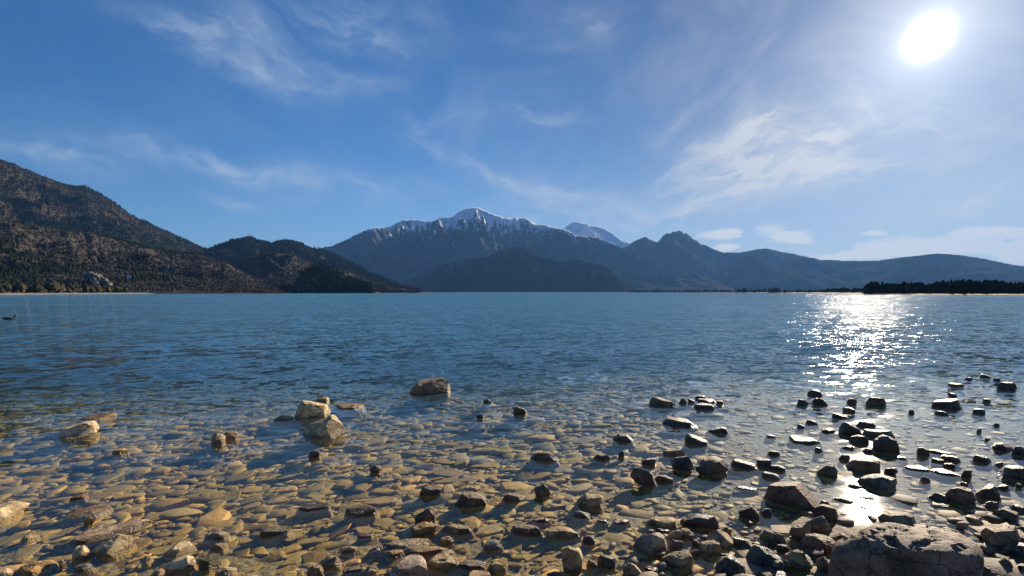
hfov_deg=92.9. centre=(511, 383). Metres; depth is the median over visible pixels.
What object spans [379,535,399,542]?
lake bed stone
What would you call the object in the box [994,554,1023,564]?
lake bed stone
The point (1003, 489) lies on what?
rock
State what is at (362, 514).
rock
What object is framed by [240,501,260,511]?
lake bed stone
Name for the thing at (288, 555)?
lake bed stone
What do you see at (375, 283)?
bare forest
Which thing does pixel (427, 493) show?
rock
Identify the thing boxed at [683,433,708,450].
rock
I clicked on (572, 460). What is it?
lake bed stone
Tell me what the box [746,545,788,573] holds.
rock
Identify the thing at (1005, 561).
rock
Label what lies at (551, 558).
lake bed stone
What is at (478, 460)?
lake bed stone
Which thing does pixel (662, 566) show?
rock
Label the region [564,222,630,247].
mountain
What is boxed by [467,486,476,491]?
rock
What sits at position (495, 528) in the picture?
lake bed stone
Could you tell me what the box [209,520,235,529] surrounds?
lake bed stone
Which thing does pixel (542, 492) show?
rock
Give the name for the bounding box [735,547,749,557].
lake bed stone
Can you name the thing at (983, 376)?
rock
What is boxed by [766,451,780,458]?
rock
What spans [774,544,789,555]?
rock
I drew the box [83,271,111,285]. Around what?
rock outcrop
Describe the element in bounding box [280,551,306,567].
lake bed stone
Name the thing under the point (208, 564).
rock
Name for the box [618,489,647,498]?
lake bed stone
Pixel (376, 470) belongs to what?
rock
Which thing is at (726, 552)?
lake bed stone
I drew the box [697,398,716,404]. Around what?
rock
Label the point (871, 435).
rock
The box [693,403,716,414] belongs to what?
rock
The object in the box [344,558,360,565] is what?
lake bed stone
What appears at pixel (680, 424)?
rock
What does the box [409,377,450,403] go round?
rock
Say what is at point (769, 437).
rock
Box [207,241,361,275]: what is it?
hill
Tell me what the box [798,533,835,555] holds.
rock
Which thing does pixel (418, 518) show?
rock
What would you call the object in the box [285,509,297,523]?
lake bed stone
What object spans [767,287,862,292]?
shore woods
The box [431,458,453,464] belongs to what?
lake bed stone
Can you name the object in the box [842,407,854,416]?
rock
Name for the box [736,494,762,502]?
lake bed stone
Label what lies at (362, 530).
lake bed stone
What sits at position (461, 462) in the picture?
lake bed stone
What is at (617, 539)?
lake bed stone
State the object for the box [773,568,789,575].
rock
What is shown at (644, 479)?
rock
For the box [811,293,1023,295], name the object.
spit
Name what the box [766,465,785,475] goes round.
rock
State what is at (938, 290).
fir tree
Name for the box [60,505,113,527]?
rock
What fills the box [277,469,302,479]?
lake bed stone
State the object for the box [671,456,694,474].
rock
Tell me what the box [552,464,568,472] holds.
lake bed stone
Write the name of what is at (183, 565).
rock
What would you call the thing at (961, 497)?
rock
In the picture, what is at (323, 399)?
rock
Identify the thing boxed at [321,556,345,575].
rock
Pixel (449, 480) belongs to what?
lake bed stone
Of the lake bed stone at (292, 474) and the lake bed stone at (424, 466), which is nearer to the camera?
the lake bed stone at (292, 474)
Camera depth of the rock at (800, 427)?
4.92 m
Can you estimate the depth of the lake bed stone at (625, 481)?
3.62 m
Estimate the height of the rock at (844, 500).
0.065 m
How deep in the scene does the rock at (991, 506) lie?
3.10 m
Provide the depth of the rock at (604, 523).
2.91 m
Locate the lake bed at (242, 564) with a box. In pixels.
[0,358,1023,575]
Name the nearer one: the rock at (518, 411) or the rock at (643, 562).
the rock at (643, 562)
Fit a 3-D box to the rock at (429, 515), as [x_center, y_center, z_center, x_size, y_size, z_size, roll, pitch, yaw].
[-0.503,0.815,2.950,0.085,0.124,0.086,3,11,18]
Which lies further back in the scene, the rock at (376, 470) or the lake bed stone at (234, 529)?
the rock at (376, 470)
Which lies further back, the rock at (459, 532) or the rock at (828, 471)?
the rock at (828, 471)
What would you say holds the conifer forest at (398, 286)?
on the hill at (272, 267)
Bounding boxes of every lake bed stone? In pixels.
[0,533,28,547]
[12,544,44,558]
[39,520,61,529]
[55,552,71,563]
[58,525,81,535]
[87,492,112,500]
[89,472,125,484]
[102,485,135,492]
[105,571,124,575]
[111,493,144,500]
[113,507,144,516]
[114,557,135,568]
[127,553,151,563]
[132,538,151,553]
[142,512,164,520]
[144,544,174,555]
[145,498,188,512]
[158,561,170,570]
[159,507,200,519]
[162,534,187,543]
[171,527,193,536]
[182,493,209,502]
[187,489,217,494]
[189,564,199,575]
[195,508,231,527]
[200,490,225,502]
[207,501,225,512]
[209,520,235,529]
[217,491,240,501]
[220,470,254,483]
[221,559,229,566]
[225,523,242,534]
[227,548,249,556]
[228,540,237,545]
[237,572,248,575]
[238,496,262,506]
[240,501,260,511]
[240,522,272,531]
[243,514,266,522]
[243,562,262,572]
[250,546,268,556]
[252,531,259,539]
[257,475,276,483]
[257,551,286,562]
[266,496,288,503]
[275,486,297,493]
[275,491,296,497]
[275,565,295,574]
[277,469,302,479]
[279,543,301,554]
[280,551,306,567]
[283,532,302,542]
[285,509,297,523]
[286,551,309,558]
[296,452,323,459]
[297,537,329,546]
[299,485,324,496]
[302,547,329,563]
[305,519,325,526]
[307,491,324,498]
[311,541,345,550]
[313,481,336,487]
[317,485,343,495]
[327,521,352,538]
[327,569,342,575]
[330,512,344,522]
[333,478,355,488]
[337,502,360,514]
[342,491,366,502]
[343,482,356,491]
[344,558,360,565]
[351,482,372,492]
[354,498,373,502]
[356,526,374,534]
[361,532,377,545]
[363,465,389,471]
[364,497,392,505]
[365,437,387,445]
[367,459,388,466]
[371,518,393,527]
[372,488,398,494]
[377,568,385,575]
[378,453,401,462]
[378,508,396,517]
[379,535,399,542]
[385,559,401,567]
[388,461,403,465]
[391,466,415,475]
[399,484,420,491]
[399,498,424,507]
[399,529,410,535]
[402,518,414,523]
[406,490,420,496]
[409,476,421,483]
[410,510,437,515]
[415,463,433,469]
[420,475,445,481]
[428,493,451,503]
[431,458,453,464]
[431,538,439,544]
[433,468,463,477]
[433,477,457,484]
[436,515,444,522]
[441,434,461,440]
[443,484,454,493]
[450,572,462,575]
[451,482,464,488]
[451,546,466,552]
[454,456,468,468]
[455,515,478,524]
[456,444,472,452]
[456,556,465,562]
[460,475,472,482]
[464,519,480,530]
[466,448,491,455]
[468,455,486,464]
[473,474,493,479]
[473,504,497,517]
[474,531,488,537]
[477,523,502,535]
[479,487,500,494]
[479,557,491,562]
[480,462,499,468]
[489,496,503,505]
[496,558,506,565]
[499,481,530,493]
[500,506,515,517]
[504,526,511,534]
[509,540,519,543]
[509,554,524,560]
[509,564,522,568]
[510,544,521,552]
[511,471,533,481]
[511,501,534,511]
[514,489,530,495]
[517,540,538,547]
[522,547,543,561]
[523,494,534,500]
[527,472,553,480]
[530,466,544,468]
[530,479,543,484]
[531,563,544,572]
[532,443,554,451]
[537,511,554,518]
[539,482,558,490]
[539,554,560,562]
[541,549,556,554]
[542,499,551,504]
[544,478,565,484]
[546,503,565,508]
[548,542,567,548]
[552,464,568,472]
[556,491,575,501]
[560,502,574,504]
[564,457,582,463]
[565,505,575,512]
[566,453,582,457]
[566,483,592,494]
[569,522,581,530]
[573,437,597,443]
[574,467,603,476]
[579,462,596,466]
[582,562,586,569]
[582,571,594,575]
[586,547,600,552]
[588,491,604,493]
[589,524,603,531]
[591,481,609,486]
[595,573,608,575]
[597,551,618,560]
[600,493,613,500]
[602,532,633,546]
[610,497,634,504]
[611,571,622,575]
[614,477,633,486]
[617,508,655,518]
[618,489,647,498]
[630,446,648,456]
[630,501,645,508]
[633,443,651,449]
[633,529,646,539]
[641,462,665,470]
[657,510,676,516]
[672,489,684,499]
[690,564,704,575]
[707,556,720,562]
[708,511,728,521]
[720,547,736,554]
[731,530,736,536]
[732,558,761,575]
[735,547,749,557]
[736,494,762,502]
[750,481,764,486]
[759,567,774,575]
[770,525,791,536]
[783,550,811,559]
[786,516,811,525]
[801,511,813,517]
[805,554,812,566]
[808,566,829,575]
[811,531,832,536]
[831,525,853,535]
[838,471,864,480]
[839,523,869,531]
[955,515,978,524]
[968,524,985,532]
[982,557,1020,575]
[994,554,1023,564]
[1017,529,1023,542]
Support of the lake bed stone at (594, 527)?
on the lake bed at (242, 564)
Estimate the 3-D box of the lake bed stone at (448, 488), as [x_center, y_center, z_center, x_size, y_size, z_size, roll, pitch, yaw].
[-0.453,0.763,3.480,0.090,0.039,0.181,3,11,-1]
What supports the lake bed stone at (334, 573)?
on the lake bed at (242, 564)
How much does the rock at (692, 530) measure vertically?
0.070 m
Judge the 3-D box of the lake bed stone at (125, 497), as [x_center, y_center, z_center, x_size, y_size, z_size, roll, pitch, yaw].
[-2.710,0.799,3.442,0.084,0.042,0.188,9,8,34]
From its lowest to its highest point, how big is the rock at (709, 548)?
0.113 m
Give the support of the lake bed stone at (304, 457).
on the lake bed at (242, 564)
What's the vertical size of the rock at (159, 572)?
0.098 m
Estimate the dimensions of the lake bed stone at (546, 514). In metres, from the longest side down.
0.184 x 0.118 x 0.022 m
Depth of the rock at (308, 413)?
5.32 m
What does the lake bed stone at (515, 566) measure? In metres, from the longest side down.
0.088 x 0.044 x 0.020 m
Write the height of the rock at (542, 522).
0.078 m
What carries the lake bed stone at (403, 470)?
on the lake bed at (242, 564)
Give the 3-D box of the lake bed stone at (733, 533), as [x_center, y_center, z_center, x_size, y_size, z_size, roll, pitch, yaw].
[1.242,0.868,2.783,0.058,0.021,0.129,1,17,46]
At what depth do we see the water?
16.21 m
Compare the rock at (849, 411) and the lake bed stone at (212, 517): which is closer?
the lake bed stone at (212, 517)
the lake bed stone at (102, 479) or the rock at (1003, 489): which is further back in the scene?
the lake bed stone at (102, 479)
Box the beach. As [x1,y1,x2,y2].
[0,292,153,294]
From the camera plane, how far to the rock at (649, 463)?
3.88 m
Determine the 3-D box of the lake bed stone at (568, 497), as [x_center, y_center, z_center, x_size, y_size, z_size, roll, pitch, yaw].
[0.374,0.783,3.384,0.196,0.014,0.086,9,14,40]
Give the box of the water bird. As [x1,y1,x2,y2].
[2,315,17,319]
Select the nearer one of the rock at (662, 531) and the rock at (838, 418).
the rock at (662, 531)
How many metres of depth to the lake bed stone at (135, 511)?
3.17 m
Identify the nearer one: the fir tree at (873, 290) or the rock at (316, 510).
the rock at (316, 510)
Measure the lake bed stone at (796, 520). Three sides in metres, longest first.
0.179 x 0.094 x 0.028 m
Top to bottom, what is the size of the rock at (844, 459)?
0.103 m
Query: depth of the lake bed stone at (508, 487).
3.54 m
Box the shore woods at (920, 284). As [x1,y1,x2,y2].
[862,279,1023,293]
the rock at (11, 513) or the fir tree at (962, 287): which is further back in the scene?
the fir tree at (962, 287)
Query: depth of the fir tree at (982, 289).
236.24 m
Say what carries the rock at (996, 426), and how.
on the lake bed at (242, 564)
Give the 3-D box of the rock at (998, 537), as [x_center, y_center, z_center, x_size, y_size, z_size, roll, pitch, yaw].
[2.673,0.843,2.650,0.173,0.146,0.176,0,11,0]
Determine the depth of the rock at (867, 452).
4.16 m
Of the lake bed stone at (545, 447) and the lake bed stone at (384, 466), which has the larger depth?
the lake bed stone at (545, 447)
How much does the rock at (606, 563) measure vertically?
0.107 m
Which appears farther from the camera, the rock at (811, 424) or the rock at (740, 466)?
the rock at (811, 424)
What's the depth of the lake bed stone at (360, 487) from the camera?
3.54 m
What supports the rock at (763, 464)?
on the lake bed at (242, 564)
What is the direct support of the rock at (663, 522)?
on the lake bed at (242, 564)
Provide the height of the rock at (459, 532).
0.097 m
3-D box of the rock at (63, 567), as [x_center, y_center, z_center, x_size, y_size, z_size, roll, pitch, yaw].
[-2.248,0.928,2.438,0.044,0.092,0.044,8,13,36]
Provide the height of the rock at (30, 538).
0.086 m
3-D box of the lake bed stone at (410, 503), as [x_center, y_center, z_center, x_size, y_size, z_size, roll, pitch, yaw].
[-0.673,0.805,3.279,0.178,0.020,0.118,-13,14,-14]
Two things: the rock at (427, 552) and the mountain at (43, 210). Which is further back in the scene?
the mountain at (43, 210)
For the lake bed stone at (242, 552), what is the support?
on the lake bed at (242, 564)
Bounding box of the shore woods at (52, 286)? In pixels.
[0,280,127,292]
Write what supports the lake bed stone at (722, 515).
on the lake bed at (242, 564)
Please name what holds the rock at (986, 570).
on the lake bed at (242, 564)
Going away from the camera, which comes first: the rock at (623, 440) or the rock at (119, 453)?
the rock at (119, 453)
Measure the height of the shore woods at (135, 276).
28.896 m
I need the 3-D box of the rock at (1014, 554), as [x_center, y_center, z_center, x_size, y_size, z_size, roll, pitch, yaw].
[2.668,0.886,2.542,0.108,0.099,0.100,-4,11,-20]
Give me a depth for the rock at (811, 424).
5.08 m
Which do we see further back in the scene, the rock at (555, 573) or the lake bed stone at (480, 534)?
the lake bed stone at (480, 534)
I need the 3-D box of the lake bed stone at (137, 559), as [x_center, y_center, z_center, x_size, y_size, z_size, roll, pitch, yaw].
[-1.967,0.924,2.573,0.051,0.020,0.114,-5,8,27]
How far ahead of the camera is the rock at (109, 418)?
5.32 m
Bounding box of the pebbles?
[0,368,1023,575]
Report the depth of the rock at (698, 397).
6.28 m
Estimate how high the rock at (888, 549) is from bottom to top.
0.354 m
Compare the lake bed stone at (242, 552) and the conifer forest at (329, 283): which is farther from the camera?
the conifer forest at (329, 283)
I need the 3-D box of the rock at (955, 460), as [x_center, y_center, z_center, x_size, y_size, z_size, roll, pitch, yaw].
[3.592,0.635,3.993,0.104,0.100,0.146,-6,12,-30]
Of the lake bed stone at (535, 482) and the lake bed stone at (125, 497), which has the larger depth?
the lake bed stone at (535, 482)
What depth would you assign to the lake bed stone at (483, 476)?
3.87 m
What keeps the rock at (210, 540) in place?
on the lake bed at (242, 564)
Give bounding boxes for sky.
[0,0,1023,265]
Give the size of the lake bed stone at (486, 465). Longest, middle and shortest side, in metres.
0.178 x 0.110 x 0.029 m
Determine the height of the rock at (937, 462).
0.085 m
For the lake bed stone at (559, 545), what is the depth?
2.70 m
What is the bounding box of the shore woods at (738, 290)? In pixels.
[630,287,779,292]
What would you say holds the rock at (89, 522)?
on the lake bed at (242, 564)
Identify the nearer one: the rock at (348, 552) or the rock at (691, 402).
the rock at (348, 552)
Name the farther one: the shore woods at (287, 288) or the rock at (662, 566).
the shore woods at (287, 288)
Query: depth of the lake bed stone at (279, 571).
2.47 m
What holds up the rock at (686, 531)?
on the lake bed at (242, 564)
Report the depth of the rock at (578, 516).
2.97 m
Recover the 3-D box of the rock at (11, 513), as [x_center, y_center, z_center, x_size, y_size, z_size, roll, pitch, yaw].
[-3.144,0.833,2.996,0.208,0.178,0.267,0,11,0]
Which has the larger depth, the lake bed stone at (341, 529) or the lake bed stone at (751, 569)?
the lake bed stone at (341, 529)
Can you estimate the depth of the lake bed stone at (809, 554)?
2.55 m
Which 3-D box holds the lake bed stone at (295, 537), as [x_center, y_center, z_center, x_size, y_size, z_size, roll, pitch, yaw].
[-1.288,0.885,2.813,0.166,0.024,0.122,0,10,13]
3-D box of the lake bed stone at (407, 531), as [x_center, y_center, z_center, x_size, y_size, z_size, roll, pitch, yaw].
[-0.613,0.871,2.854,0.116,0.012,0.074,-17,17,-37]
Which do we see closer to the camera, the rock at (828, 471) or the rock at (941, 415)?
the rock at (828, 471)
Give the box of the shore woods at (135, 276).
[125,269,198,282]
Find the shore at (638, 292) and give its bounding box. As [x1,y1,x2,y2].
[427,292,860,292]
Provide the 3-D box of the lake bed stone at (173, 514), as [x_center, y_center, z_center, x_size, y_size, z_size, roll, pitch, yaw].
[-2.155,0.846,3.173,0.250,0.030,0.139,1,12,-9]
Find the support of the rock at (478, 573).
on the lake bed at (242, 564)
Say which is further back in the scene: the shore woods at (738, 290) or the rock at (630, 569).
the shore woods at (738, 290)
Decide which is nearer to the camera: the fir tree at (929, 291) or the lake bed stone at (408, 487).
the lake bed stone at (408, 487)
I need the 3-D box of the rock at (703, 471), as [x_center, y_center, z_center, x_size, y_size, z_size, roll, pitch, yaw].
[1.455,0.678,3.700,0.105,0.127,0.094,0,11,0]
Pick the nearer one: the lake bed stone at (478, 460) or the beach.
the lake bed stone at (478, 460)
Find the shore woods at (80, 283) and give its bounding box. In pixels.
[31,280,124,285]
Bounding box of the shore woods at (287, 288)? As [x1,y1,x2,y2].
[266,284,415,291]
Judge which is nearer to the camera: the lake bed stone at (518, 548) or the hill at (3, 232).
the lake bed stone at (518, 548)
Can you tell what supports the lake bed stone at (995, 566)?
on the lake bed at (242, 564)
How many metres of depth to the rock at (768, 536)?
2.68 m
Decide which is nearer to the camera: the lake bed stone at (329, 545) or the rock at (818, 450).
the lake bed stone at (329, 545)
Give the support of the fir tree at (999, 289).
on the spit
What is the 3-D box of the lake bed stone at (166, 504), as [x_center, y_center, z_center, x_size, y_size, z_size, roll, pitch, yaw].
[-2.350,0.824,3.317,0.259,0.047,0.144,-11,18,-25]
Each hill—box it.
[0,221,281,293]
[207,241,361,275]
[234,253,417,292]
[296,280,343,292]
[405,247,641,291]
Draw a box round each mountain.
[0,162,201,252]
[321,207,736,291]
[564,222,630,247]
[623,230,1023,291]
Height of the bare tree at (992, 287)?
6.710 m
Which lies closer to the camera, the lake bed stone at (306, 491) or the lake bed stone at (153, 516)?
the lake bed stone at (153, 516)
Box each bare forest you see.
[0,159,206,253]
[0,219,282,292]
[203,237,410,287]
[230,251,419,292]
[293,271,346,292]
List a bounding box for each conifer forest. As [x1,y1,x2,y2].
[0,169,205,250]
[0,218,274,286]
[201,235,421,291]
[247,252,419,291]
[293,263,374,292]
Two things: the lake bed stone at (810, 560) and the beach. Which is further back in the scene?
the beach
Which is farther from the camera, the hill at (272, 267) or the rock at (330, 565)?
the hill at (272, 267)
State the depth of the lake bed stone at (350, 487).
3.58 m
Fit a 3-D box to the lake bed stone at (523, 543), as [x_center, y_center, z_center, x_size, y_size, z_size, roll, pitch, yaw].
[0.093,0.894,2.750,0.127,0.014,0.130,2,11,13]
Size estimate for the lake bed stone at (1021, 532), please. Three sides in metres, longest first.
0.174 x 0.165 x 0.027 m
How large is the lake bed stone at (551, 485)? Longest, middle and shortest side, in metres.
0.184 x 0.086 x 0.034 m
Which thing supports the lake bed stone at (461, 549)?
on the lake bed at (242, 564)
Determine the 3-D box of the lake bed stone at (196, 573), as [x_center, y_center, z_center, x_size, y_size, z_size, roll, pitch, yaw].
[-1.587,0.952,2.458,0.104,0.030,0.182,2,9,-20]
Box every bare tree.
[903,284,911,291]
[953,280,965,291]
[987,281,997,291]
[1000,281,1010,293]
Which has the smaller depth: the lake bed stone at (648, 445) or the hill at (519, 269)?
the lake bed stone at (648, 445)
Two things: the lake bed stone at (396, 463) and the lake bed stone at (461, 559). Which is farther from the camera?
the lake bed stone at (396, 463)
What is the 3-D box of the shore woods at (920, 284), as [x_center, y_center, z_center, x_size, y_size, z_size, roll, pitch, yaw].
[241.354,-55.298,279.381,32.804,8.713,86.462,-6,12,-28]
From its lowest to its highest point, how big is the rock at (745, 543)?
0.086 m
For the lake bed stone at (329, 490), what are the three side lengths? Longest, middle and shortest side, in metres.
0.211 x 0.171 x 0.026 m
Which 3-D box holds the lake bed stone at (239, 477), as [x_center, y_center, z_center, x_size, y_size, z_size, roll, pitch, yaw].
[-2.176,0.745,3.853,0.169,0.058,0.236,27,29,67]
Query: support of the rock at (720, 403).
on the lake bed at (242, 564)
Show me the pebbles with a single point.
(14, 462)
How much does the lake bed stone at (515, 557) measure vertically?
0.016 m
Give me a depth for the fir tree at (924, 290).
265.81 m
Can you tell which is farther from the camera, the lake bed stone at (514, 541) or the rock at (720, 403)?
the rock at (720, 403)
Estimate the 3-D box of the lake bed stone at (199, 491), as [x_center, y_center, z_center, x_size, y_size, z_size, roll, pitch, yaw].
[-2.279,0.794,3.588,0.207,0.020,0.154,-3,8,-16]
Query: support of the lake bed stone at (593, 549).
on the lake bed at (242, 564)
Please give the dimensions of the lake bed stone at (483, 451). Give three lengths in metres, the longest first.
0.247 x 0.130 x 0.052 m
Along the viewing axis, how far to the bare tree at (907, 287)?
264.89 m
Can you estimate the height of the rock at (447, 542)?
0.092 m
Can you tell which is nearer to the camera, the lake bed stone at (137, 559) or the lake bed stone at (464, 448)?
the lake bed stone at (137, 559)
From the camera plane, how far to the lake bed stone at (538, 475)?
3.78 m
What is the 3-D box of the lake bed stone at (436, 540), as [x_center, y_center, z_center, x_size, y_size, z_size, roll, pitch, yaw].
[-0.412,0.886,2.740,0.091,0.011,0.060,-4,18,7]
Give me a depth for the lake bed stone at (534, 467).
3.96 m
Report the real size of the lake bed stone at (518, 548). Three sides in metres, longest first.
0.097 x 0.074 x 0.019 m
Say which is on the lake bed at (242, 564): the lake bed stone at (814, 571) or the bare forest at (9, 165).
the lake bed stone at (814, 571)
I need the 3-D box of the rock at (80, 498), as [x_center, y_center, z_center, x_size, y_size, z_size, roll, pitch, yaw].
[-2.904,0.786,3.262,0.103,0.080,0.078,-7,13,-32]
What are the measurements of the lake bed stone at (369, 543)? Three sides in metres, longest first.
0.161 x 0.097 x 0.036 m
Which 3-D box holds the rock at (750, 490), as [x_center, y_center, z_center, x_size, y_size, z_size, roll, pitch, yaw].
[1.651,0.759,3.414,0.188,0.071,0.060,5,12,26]
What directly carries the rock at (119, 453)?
on the lake bed at (242, 564)
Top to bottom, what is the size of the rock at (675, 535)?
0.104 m
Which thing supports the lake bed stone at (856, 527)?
on the lake bed at (242, 564)
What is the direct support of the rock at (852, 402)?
on the lake bed at (242, 564)
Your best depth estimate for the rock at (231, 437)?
4.57 m
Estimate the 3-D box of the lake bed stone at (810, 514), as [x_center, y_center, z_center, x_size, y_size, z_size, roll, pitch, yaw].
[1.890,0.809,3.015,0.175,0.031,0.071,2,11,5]
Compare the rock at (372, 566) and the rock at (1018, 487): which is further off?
the rock at (1018, 487)
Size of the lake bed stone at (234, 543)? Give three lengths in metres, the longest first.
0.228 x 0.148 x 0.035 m
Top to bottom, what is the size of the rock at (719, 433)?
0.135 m
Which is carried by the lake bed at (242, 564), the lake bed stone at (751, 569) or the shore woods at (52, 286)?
the lake bed stone at (751, 569)
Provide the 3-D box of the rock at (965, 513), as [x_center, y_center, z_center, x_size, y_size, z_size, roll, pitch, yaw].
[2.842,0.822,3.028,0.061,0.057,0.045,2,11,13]
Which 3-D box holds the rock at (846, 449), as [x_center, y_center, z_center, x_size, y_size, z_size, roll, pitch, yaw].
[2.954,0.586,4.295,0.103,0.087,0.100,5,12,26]
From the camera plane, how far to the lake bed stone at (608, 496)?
3.36 m
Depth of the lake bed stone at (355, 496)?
3.42 m
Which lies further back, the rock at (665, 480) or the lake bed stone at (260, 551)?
the rock at (665, 480)
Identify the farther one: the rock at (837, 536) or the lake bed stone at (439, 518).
the lake bed stone at (439, 518)
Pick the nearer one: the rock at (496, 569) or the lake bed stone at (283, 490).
the rock at (496, 569)
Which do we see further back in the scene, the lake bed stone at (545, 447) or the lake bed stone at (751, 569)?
the lake bed stone at (545, 447)
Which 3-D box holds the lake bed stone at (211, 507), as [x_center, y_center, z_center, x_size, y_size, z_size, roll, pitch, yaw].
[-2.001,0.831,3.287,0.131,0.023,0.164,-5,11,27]
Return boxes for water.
[0,293,1023,425]
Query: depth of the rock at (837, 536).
2.65 m
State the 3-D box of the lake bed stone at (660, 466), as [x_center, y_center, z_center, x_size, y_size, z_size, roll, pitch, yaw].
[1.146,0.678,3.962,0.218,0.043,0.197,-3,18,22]
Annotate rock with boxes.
[0,501,29,534]
[0,568,15,575]
[16,560,58,575]
[20,532,40,546]
[55,420,98,449]
[59,560,68,571]
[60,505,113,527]
[63,519,157,553]
[69,493,88,505]
[71,545,93,566]
[73,563,96,575]
[76,412,117,427]
[83,516,95,529]
[91,533,136,562]
[111,448,129,460]
[142,556,154,569]
[151,569,164,575]
[161,540,197,561]
[165,555,196,575]
[197,554,222,575]
[201,531,231,547]
[208,542,228,554]
[211,433,225,448]
[215,566,237,575]
[224,431,239,444]
[257,525,292,545]
[273,415,294,428]
[294,401,330,427]
[295,502,333,519]
[303,415,345,447]
[307,564,323,575]
[308,451,320,460]
[316,397,328,404]
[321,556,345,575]
[330,403,366,418]
[340,546,361,558]
[342,566,365,575]
[344,504,380,526]
[355,532,373,543]
[364,564,378,575]
[366,538,431,558]
[366,569,378,575]
[370,465,382,477]
[386,549,404,562]
[389,554,427,575]
[407,545,455,559]
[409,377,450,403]
[409,522,440,541]
[414,511,424,525]
[418,486,441,501]
[423,508,435,522]
[426,553,459,575]
[440,524,475,540]
[440,536,454,548]
[450,491,486,515]
[455,559,487,575]
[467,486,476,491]
[468,570,493,575]
[476,414,484,421]
[481,539,503,555]
[483,399,491,404]
[487,562,506,575]
[500,492,520,506]
[508,524,544,541]
[513,406,526,419]
[529,451,559,468]
[531,516,552,527]
[534,484,549,501]
[545,526,581,542]
[547,571,561,575]
[562,546,582,575]
[571,510,589,522]
[574,493,605,513]
[581,535,595,548]
[586,559,597,574]
[592,453,609,464]
[596,518,609,527]
[597,555,616,575]
[611,518,630,529]
[613,434,633,448]
[618,451,624,461]
[622,563,641,575]
[630,467,658,492]
[632,532,667,559]
[638,557,649,566]
[641,458,656,469]
[642,566,658,574]
[645,516,677,532]
[648,397,675,412]
[655,475,674,488]
[655,528,669,534]
[659,551,692,574]
[659,562,666,573]
[661,449,685,459]
[662,417,697,433]
[666,530,682,543]
[669,540,683,552]
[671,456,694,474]
[679,398,686,405]
[680,514,720,532]
[680,528,691,544]
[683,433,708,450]
[687,527,696,537]
[688,399,694,405]
[690,549,700,560]
[691,540,699,550]
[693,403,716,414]
[694,395,705,401]
[695,465,710,477]
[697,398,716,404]
[698,540,720,559]
[700,456,728,478]
[704,529,732,549]
[705,427,730,438]
[715,554,745,575]
[716,401,724,406]
[722,527,731,536]
[730,459,758,473]
[731,537,749,549]
[734,486,758,494]
[738,503,759,523]
[743,521,753,527]
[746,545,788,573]
[756,458,770,470]
[759,508,771,519]
[759,529,786,546]
[760,471,779,482]
[763,481,819,511]
[764,435,775,440]
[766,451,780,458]
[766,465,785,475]
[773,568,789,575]
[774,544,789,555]
[786,549,810,572]
[788,435,821,448]
[789,523,810,542]
[795,399,807,410]
[796,424,804,430]
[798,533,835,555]
[805,420,818,427]
[805,516,832,533]
[807,389,822,399]
[811,504,837,523]
[812,398,827,410]
[813,447,823,455]
[816,465,837,478]
[816,556,828,572]
[820,428,836,437]
[820,500,828,504]
[828,522,983,575]
[829,532,845,541]
[830,413,850,423]
[831,515,872,527]
[832,496,853,506]
[838,422,861,439]
[838,454,849,464]
[840,445,853,453]
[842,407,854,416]
[842,459,881,474]
[846,398,856,407]
[848,483,865,491]
[849,435,868,448]
[854,474,896,493]
[855,421,875,432]
[862,429,894,441]
[862,448,872,456]
[864,397,886,411]
[872,435,899,456]
[876,510,915,525]
[883,467,897,477]
[892,455,907,463]
[902,465,929,475]
[907,410,913,416]
[916,447,929,458]
[919,476,930,485]
[926,492,949,504]
[928,449,949,457]
[929,468,960,480]
[931,399,963,413]
[931,458,943,466]
[932,502,949,509]
[933,411,948,419]
[939,454,961,465]
[941,463,955,471]
[945,486,975,508]
[946,383,963,391]
[947,393,957,398]
[958,469,971,480]
[959,482,969,488]
[963,511,972,515]
[964,377,972,384]
[965,515,983,524]
[971,409,985,417]
[971,455,991,466]
[975,484,1000,503]
[976,428,981,434]
[978,374,990,382]
[980,524,1021,550]
[982,501,998,511]
[983,566,990,574]
[991,443,1012,454]
[992,378,1000,383]
[992,423,999,429]
[992,462,1003,469]
[992,508,1018,522]
[994,382,1017,396]
[995,465,1023,483]
[997,484,1010,494]
[998,557,1012,565]
[1007,542,1023,561]
[1010,504,1023,513]
[1011,446,1023,459]
[1014,483,1022,491]
[1017,563,1023,571]
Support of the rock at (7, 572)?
on the lake bed at (242, 564)
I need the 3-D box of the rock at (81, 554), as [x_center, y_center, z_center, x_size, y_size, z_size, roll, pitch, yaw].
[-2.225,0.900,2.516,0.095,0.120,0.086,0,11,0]
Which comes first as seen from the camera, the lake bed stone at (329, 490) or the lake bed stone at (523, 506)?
the lake bed stone at (523, 506)
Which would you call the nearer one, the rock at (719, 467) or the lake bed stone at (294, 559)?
the lake bed stone at (294, 559)
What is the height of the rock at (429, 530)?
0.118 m
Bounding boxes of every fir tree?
[869,284,876,293]
[877,282,884,293]
[881,283,889,293]
[899,281,905,293]
[907,281,913,293]
[921,285,926,293]
[926,284,933,293]
[933,282,942,293]
[942,281,948,293]
[945,279,954,293]
[955,279,966,293]
[966,280,973,293]
[974,281,980,293]
[975,279,987,293]
[994,281,1003,293]
[1005,282,1012,293]
[1009,282,1018,293]
[1017,283,1023,293]
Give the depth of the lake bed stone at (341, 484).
3.64 m
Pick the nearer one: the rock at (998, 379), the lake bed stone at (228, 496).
the lake bed stone at (228, 496)
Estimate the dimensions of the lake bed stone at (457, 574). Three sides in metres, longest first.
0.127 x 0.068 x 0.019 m

